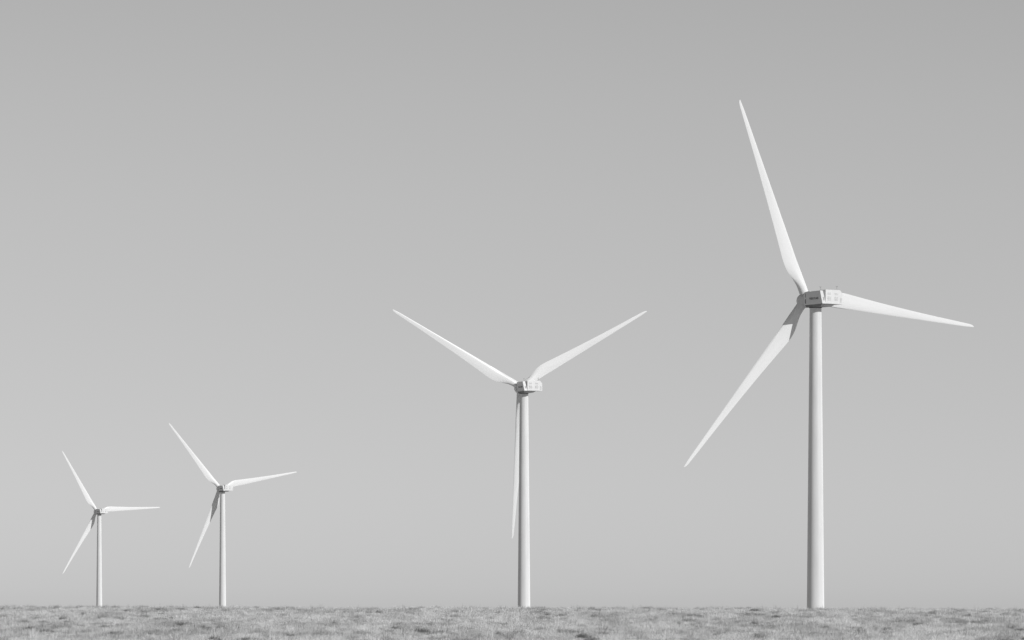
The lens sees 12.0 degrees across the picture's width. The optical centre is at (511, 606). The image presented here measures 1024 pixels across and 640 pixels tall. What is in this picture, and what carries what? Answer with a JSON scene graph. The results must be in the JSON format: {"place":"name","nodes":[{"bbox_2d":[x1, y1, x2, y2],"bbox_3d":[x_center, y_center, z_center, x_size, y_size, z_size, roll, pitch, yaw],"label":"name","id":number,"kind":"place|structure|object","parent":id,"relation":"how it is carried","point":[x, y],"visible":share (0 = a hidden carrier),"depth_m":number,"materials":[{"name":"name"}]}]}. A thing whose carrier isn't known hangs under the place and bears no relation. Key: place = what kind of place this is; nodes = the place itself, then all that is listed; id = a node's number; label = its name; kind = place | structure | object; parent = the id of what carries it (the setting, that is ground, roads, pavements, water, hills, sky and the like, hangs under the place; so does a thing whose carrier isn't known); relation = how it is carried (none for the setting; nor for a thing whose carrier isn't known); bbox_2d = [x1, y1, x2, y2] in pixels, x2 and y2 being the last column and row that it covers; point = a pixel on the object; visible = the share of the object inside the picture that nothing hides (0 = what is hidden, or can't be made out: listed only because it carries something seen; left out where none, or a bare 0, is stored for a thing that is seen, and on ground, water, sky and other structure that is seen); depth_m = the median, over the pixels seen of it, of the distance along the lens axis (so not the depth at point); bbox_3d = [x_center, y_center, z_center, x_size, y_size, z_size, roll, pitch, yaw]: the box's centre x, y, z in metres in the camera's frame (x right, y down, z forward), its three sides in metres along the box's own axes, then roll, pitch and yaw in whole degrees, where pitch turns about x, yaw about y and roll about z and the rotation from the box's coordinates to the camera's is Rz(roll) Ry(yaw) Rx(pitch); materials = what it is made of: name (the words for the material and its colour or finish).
{"place":"outdoors","nodes":[
{"label":"outdoors","id":0,"kind":"place"},
{"bbox_2d":[0,603,1023,639],"bbox_3d":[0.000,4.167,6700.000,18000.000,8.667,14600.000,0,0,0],"label":"ground","id":1,"kind":"structure","parent":0,"point":[418,627],"depth_m":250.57,"materials":[{"name":"grey plant"}]},
{"bbox_2d":[62,451,159,606],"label":"wind turbine","id":2,"kind":"object","parent":1,"relation":"on","point":[98,512],"visible":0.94,"depth_m":2796.12,"materials":[{"name":"paint"}]},
{"bbox_2d":[169,423,295,606],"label":"wind turbine","id":3,"kind":"object","parent":1,"relation":"on","point":[221,490],"visible":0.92,"depth_m":2343.17,"materials":[{"name":"paint"}]},
{"bbox_2d":[393,310,646,607],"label":"wind turbine","id":4,"kind":"object","parent":1,"relation":"on","point":[527,386],"visible":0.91,"depth_m":1305.09,"materials":[{"name":"paint"}]},
{"bbox_2d":[684,100,973,608],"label":"wind turbine","id":5,"kind":"object","parent":1,"relation":"on","point":[815,302],"visible":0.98,"depth_m":940.99,"materials":[{"name":"paint"}]},
{"bbox_2d":[0,0,1023,609],"label":"sky","id":6,"kind":"structure","parent":0,"point":[216,216],"materials":[{"name":"grey"}]}
]}

